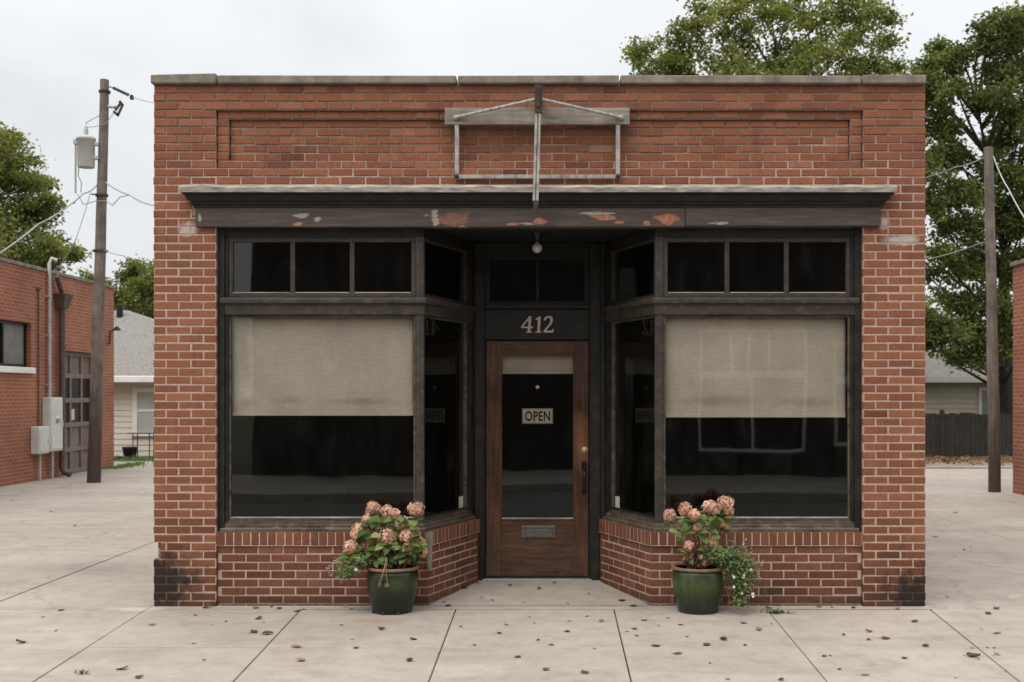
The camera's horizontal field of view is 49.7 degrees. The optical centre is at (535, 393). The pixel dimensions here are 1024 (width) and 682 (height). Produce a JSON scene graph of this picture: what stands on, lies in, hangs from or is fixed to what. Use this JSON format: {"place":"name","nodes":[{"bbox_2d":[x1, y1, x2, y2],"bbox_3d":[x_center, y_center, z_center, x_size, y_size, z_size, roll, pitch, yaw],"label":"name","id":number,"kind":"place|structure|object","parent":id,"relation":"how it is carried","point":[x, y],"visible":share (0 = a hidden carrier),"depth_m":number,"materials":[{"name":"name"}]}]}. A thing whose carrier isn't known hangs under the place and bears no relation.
{"place":"outdoors","nodes":[
{"label":"outdoors","id":0,"kind":"place"},
{"bbox_2d":[0,610,1023,681],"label":"pavement","id":1,"kind":"structure","parent":0,"point":[103,645],"depth_m":7.57,"materials":[{"name":"concrete"}]},
{"bbox_2d":[74,669,88,673],"bbox_3d":[-2.803,1.713,6.836,0.110,0.033,0.065,0,0,0],"label":"weed","id":2,"kind":"object","parent":1,"relation":"on","point":[81,671],"visible":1,"depth_m":6.83,"materials":[{"name":"green plant"}]},
{"bbox_2d":[326,501,429,614],"bbox_3d":[-1.246,1.293,8.769,0.800,0.873,0.489,0,0,0],"label":"potted hydrangea","id":3,"kind":"object","parent":1,"relation":"on","point":[392,582],"visible":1,"depth_m":8.67,"materials":[{"name":"green plant"}]},
{"bbox_2d":[660,495,763,614],"bbox_3d":[1.397,1.264,8.757,0.806,0.930,0.447,0,0,17],"label":"potted hydrangea","id":4,"kind":"object","parent":1,"relation":"on","point":[698,579],"visible":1,"depth_m":8.67,"materials":[{"name":"green plant"}]},
{"bbox_2d":[760,608,795,613],"bbox_3d":[1.911,1.707,8.719,0.276,0.051,0.114,0,0,0],"label":"weed","id":5,"kind":"object","parent":1,"relation":"on","point":[777,611],"visible":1,"depth_m":8.72,"materials":[{"name":"green plant"}]},
{"bbox_2d":[966,652,980,655],"bbox_3d":[2.871,1.714,7.283,0.077,0.027,0.090,0,0,-25],"label":"dry leaf","id":6,"kind":"object","parent":1,"relation":"on","point":[971,654],"visible":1,"depth_m":7.29,"materials":[{"name":"brown plant"}]},
{"bbox_2d":[0,479,1023,610],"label":"lot pavement","id":7,"kind":"structure","parent":0,"point":[102,554],"depth_m":12.63,"materials":[{"name":"concrete"}]},
{"bbox_2d":[73,79,133,482],"bbox_3d":[-8.430,-2.191,21.578,1.126,7.887,0.378,0,0,-13],"label":"utility pole","id":8,"kind":"object","parent":7,"relation":"on","point":[85,144],"visible":0.98,"depth_m":21.51,"materials":[{"name":"brown wood"}]},
{"bbox_2d":[0,184,96,253],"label":"power cable","id":9,"kind":"object","parent":8,"relation":"attached to","point":[24,235],"visible":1,"depth_m":19.34,"materials":[{"name":"grey rubber"}]},
{"bbox_2d":[58,192,90,267],"bbox_3d":[-9.009,-3.235,21.695,0.392,1.335,2.333,0,0,-30],"label":"power cable","id":10,"kind":"object","parent":8,"relation":"attached to","point":[78,231],"visible":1,"depth_m":21.10,"materials":[{"name":"grey rubber"}]},
{"bbox_2d":[77,194,128,205],"bbox_3d":[-8.364,-3.768,21.430,1.113,0.236,0.106,0,0,9],"label":"power cable","id":11,"kind":"object","parent":8,"relation":"attached to","point":[106,201],"visible":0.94,"depth_m":21.44,"materials":[{"name":"grey rubber"}]},
{"bbox_2d":[81,250,127,262],"bbox_3d":[-8.984,-2.716,22.371,0.562,0.190,2.802,0,0,-41],"label":"power cable","id":12,"kind":"object","parent":8,"relation":"attached to","point":[107,251],"visible":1,"depth_m":21.49,"materials":[{"name":"grey rubber"}]},
{"bbox_2d":[105,182,153,205],"bbox_3d":[-6.518,-3.278,18.659,0.246,1.763,7.026,0,0,-31],"label":"power cable","id":13,"kind":"object","parent":8,"relation":"attached to","point":[129,195],"visible":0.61,"depth_m":20.58,"materials":[{"name":"grey rubber"}]},
{"bbox_2d":[984,146,1000,491],"bbox_3d":[8.048,-1.299,19.502,0.294,6.101,0.221,0,0,0],"label":"utility pole","id":14,"kind":"object","parent":7,"relation":"on","point":[994,460],"visible":0.95,"depth_m":19.43,"materials":[{"name":"brown wood"}]},
{"bbox_2d":[925,157,983,177],"bbox_3d":[8.629,-4.738,23.491,0.141,1.068,8.091,0,0,8],"label":"power cable","id":15,"kind":"object","parent":14,"relation":"attached to","point":[954,167],"visible":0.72,"depth_m":22.54,"materials":[{"name":"grey rubber"}]},
{"bbox_2d":[925,242,984,259],"bbox_3d":[7.979,-2.694,20.565,0.519,0.226,2.078,0,0,-15],"label":"power cable","id":16,"kind":"object","parent":14,"relation":"attached to","point":[954,252],"visible":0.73,"depth_m":20.93,"materials":[{"name":"grey rubber"}]},
{"bbox_2d":[993,155,1023,216],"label":"power cable","id":17,"kind":"object","parent":14,"relation":"attached to","point":[1007,187],"visible":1,"depth_m":18.12,"materials":[{"name":"grey rubber"}]},
{"bbox_2d":[1010,259,1023,494],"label":"corner building","id":18,"kind":"structure","parent":7,"relation":"on","point":[1018,376],"depth_m":19.08,"materials":[{"name":"brick"}]},
{"bbox_2d":[0,0,1023,337],"label":"sky","id":19,"kind":"structure","parent":0,"point":[55,55],"materials":[{"name":"white"}]},
{"bbox_2d":[49,461,1012,478],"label":"back lane","id":20,"kind":"structure","parent":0,"point":[146,471],"depth_m":24.11,"materials":[{"name":"concrete"}]},
{"bbox_2d":[0,257,120,486],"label":"garage building","id":21,"kind":"structure","parent":20,"relation":"on","point":[45,335],"depth_m":22.46,"materials":[{"name":"brick"}]},
{"bbox_2d":[0,320,26,366],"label":"window frame","id":22,"kind":"structure","parent":21,"relation":"in","point":[12,334],"depth_m":21.30,"materials":[{"name":"black metal"}]},
{"bbox_2d":[65,351,90,472],"bbox_3d":[-10.108,0.404,24.259,0.065,2.649,1.750,0,0,0],"label":"garage door","id":23,"kind":"structure","parent":21,"relation":"in","point":[77,364],"depth_m":24.36,"materials":[{"name":"black metal"}]},
{"bbox_2d":[925,466,1012,468],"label":"kerb back","id":24,"kind":"structure","parent":20,"relation":"on","point":[963,467],"depth_m":25.60,"materials":[{"name":"concrete"}]},
{"bbox_2d":[152,506,925,681],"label":"ground bed","id":25,"kind":"object","parent":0,"point":[535,609],"visible":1,"depth_m":9.02,"materials":[{"name":"grey concrete"}]},
{"bbox_2d":[151,73,925,605],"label":"shop building","id":26,"kind":"structure","parent":25,"relation":"on","point":[353,197],"depth_m":9.05,"materials":[{"name":"brick"}]},
{"bbox_2d":[229,315,415,519],"bbox_3d":[-1.753,0.197,9.089,1.532,1.683,0.042,0,0,0],"label":"display window","id":27,"kind":"structure","parent":26,"relation":"in","point":[230,316],"depth_m":9.08,"materials":[{"name":"paint"}]},
{"bbox_2d":[229,238,415,296],"bbox_3d":[-1.753,-1.036,9.090,1.532,0.488,0.044,0,0,0],"label":"transom window","id":28,"kind":"structure","parent":26,"relation":"in","point":[292,241],"depth_m":9.07,"materials":[{"name":"paint"}]},
{"bbox_2d":[232,318,413,415],"bbox_3d":[-1.759,-0.237,9.157,1.497,0.836,0.060,0,0,0],"label":"roller blind","id":29,"kind":"object","parent":26,"relation":"attached to","point":[322,366],"visible":1,"depth_m":9.13,"materials":[{"name":"fabric"}]},
{"bbox_2d":[425,316,466,519],"bbox_3d":[-0.783,0.197,9.487,0.042,1.683,0.845,0,0,21],"label":"display window","id":30,"kind":"structure","parent":26,"relation":"in","point":[464,508],"depth_m":9.86,"materials":[{"name":"paint"}]},
{"bbox_2d":[425,239,466,304],"bbox_3d":[-0.784,-1.036,9.488,0.044,0.488,0.845,0,0,21],"label":"transom window","id":31,"kind":"structure","parent":26,"relation":"in","point":[464,252],"depth_m":9.76,"materials":[{"name":"paint"}]},
{"bbox_2d":[459,496,462,507],"bbox_3d":[-0.665,0.959,9.818,0.002,0.100,0.085,0,0,21],"label":"window sticker","id":32,"kind":"object","parent":26,"relation":"attached to","point":[460,501],"depth_m":9.81,"materials":[{"name":"white paper"}]},
{"bbox_2d":[531,232,542,252],"bbox_3d":[0.011,-1.288,9.450,0.100,0.168,0.100,0,0,0],"label":"ceiling bulb","id":33,"kind":"object","parent":26,"relation":"attached to","point":[536,247],"visible":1,"depth_m":9.42,"materials":[{"name":"white glass"}]},
{"bbox_2d":[445,85,629,216],"bbox_3d":[0.010,-1.921,8.854,1.498,1.033,0.288,0,0,0],"label":"sign bracket","id":34,"kind":"object","parent":26,"relation":"attached to","point":[538,116],"visible":1,"depth_m":8.95,"materials":[{"name":"metal"}]},
{"bbox_2d":[522,385,552,423],"bbox_3d":[0.016,0.096,10.092,0.280,0.353,0.020,0,0,0],"label":"open sign","id":35,"kind":"object","parent":26,"relation":"hanging from","point":[537,415],"visible":1,"depth_m":10.10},
{"bbox_2d":[486,340,588,577],"bbox_3d":[0.012,0.596,10.051,0.937,2.163,0.108,0,0,0],"label":"door","id":36,"kind":"structure","parent":26,"relation":"in","point":[516,547],"depth_m":10.06,"materials":[{"name":"brown wood"}]},
{"bbox_2d":[502,356,572,373],"bbox_3d":[0.015,-0.277,10.132,0.652,0.189,0.060,0,0,0],"label":"roller blind","id":37,"kind":"object","parent":36,"relation":"attached to","point":[537,364],"visible":1,"depth_m":10.11,"materials":[{"name":"fabric"}]},
{"bbox_2d":[615,496,619,507],"bbox_3d":[0.725,0.959,9.818,0.002,0.100,0.085,0,0,-21],"label":"window sticker","id":38,"kind":"object","parent":26,"relation":"attached to","point":[617,501],"depth_m":9.82,"materials":[{"name":"white paper"}]},
{"bbox_2d":[611,239,653,304],"bbox_3d":[0.844,-1.036,9.488,0.044,0.488,0.845,0,0,-21],"label":"transom window","id":39,"kind":"structure","parent":26,"relation":"in","point":[613,253],"depth_m":9.76,"materials":[{"name":"paint"}]},
{"bbox_2d":[612,316,653,519],"bbox_3d":[0.843,0.197,9.487,0.042,1.683,0.845,0,0,-21],"label":"display window","id":40,"kind":"structure","parent":26,"relation":"in","point":[614,508],"depth_m":9.86,"materials":[{"name":"paint"}]},
{"bbox_2d":[666,318,845,417],"bbox_3d":[1.807,-0.230,9.157,1.501,0.850,0.060,0,0,0],"label":"roller blind","id":41,"kind":"object","parent":26,"relation":"attached to","point":[755,367],"visible":0.99,"depth_m":9.13,"materials":[{"name":"fabric"}]},
{"bbox_2d":[664,315,849,519],"bbox_3d":[1.813,0.197,9.089,1.532,1.683,0.042,0,0,0],"label":"display window","id":42,"kind":"structure","parent":26,"relation":"in","point":[665,316],"depth_m":9.08,"materials":[{"name":"paint"}]},
{"bbox_2d":[664,238,849,296],"bbox_3d":[1.813,-1.036,9.090,1.532,0.488,0.044,0,0,0],"label":"transom window","id":43,"kind":"structure","parent":26,"relation":"in","point":[785,241],"depth_m":9.07,"materials":[{"name":"paint"}]},
{"bbox_2d":[423,580,655,605],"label":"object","id":44,"kind":"structure","parent":0,"point":[548,593],"depth_m":9.38,"materials":[{"name":"concrete"}]},
{"bbox_2d":[149,605,930,608],"bbox_3d":[0.030,1.729,9.086,6.300,0.001,0.428,0,0,0],"label":"pavement strip","id":45,"kind":"object","parent":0,"point":[534,607],"visible":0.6,"depth_m":8.95,"materials":[{"name":"concrete"}]},
{"bbox_2d":[926,457,1012,465],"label":"dirt verge","id":46,"kind":"structure","parent":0,"point":[964,464],"depth_m":26.60,"materials":[{"name":"soil"}]},
{"bbox_2d":[925,410,1012,456],"bbox_3d":[10.777,1.076,29.505,13.805,1.306,0.110,0,0,0],"label":"wooden fence","id":47,"kind":"object","parent":46,"relation":"on","point":[962,434],"visible":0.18,"depth_m":29.49,"materials":[{"name":"grey wood"}]},
{"bbox_2d":[925,454,1012,464],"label":"leaf litter","id":48,"kind":"object","parent":46,"relation":"on","point":[943,459],"visible":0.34,"depth_m":27.90,"materials":[{"name":"brown plant"}]},
{"label":"ground","id":49,"kind":"structure","parent":0,"visible":0},
{"bbox_2d":[0,120,91,277],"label":"leafy tree","id":50,"kind":"object","parent":49,"relation":"on","point":[23,217],"visible":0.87,"depth_m":41.42,"materials":[{"name":"green plant"}]},
{"bbox_2d":[74,253,153,318],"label":"leafy tree","id":51,"kind":"object","parent":49,"relation":"on","point":[135,292],"visible":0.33,"depth_m":45.67,"materials":[{"name":"green plant"}]},
{"bbox_2d":[122,446,137,457],"bbox_3d":[-10.959,1.579,29.850,0.420,0.300,0.414,0,0,0],"label":"tub","id":52,"kind":"object","parent":49,"relation":"on","point":[129,451],"visible":0.88,"depth_m":29.70,"materials":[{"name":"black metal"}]},
{"bbox_2d":[114,306,153,455],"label":"house","id":53,"kind":"structure","parent":49,"relation":"on","point":[134,374],"depth_m":30.69,"materials":[{"name":"grey"}]},
{"bbox_2d":[130,388,153,435],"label":"window","id":54,"kind":"structure","parent":53,"relation":"in","point":[142,398],"depth_m":30.66,"materials":[{"name":"white paint"}]},
{"bbox_2d":[127,433,153,457],"bbox_3d":[-10.636,1.391,29.900,0.692,0.676,0.400,0,0,0],"label":"garden stand","id":55,"kind":"object","parent":49,"relation":"on","point":[137,442],"visible":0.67,"depth_m":29.72,"materials":[{"name":"metal"}]},
{"bbox_2d":[619,0,913,76],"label":"leafy tree","id":56,"kind":"object","parent":49,"relation":"on","point":[671,60],"visible":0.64,"depth_m":30.11,"materials":[{"name":"green plant"}]},
{"bbox_2d":[925,294,959,316],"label":"leafy tree","id":57,"kind":"object","parent":49,"relation":"on","point":[928,303],"visible":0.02,"depth_m":72.73,"materials":[{"name":"green plant"}]},
{"bbox_2d":[925,321,987,414],"bbox_3d":[12.711,-0.421,37.935,4.604,4.300,8.930,0,0,0],"label":"bungalow","id":58,"kind":"object","parent":49,"relation":"on","point":[956,391],"visible":0.2,"depth_m":33.98,"materials":[{"name":"beige"}]},
{"bbox_2d":[978,387,987,414],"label":"window","id":59,"kind":"structure","parent":58,"relation":"in","point":[982,391],"depth_m":33.97,"materials":[{"name":"grey glass"}]},
{"bbox_2d":[899,0,1023,414],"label":"leafy tree","id":60,"kind":"object","parent":49,"relation":"on","point":[1002,80],"visible":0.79,"depth_m":28.76,"materials":[{"name":"green plant"}]},
{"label":"lawn","id":61,"kind":"structure","parent":0,"visible":0},
{"bbox_2d":[103,455,153,468],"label":"grass","id":62,"kind":"structure","parent":61,"relation":"on","point":[129,464],"depth_m":27.18,"materials":[{"name":"green plant"}]}
]}

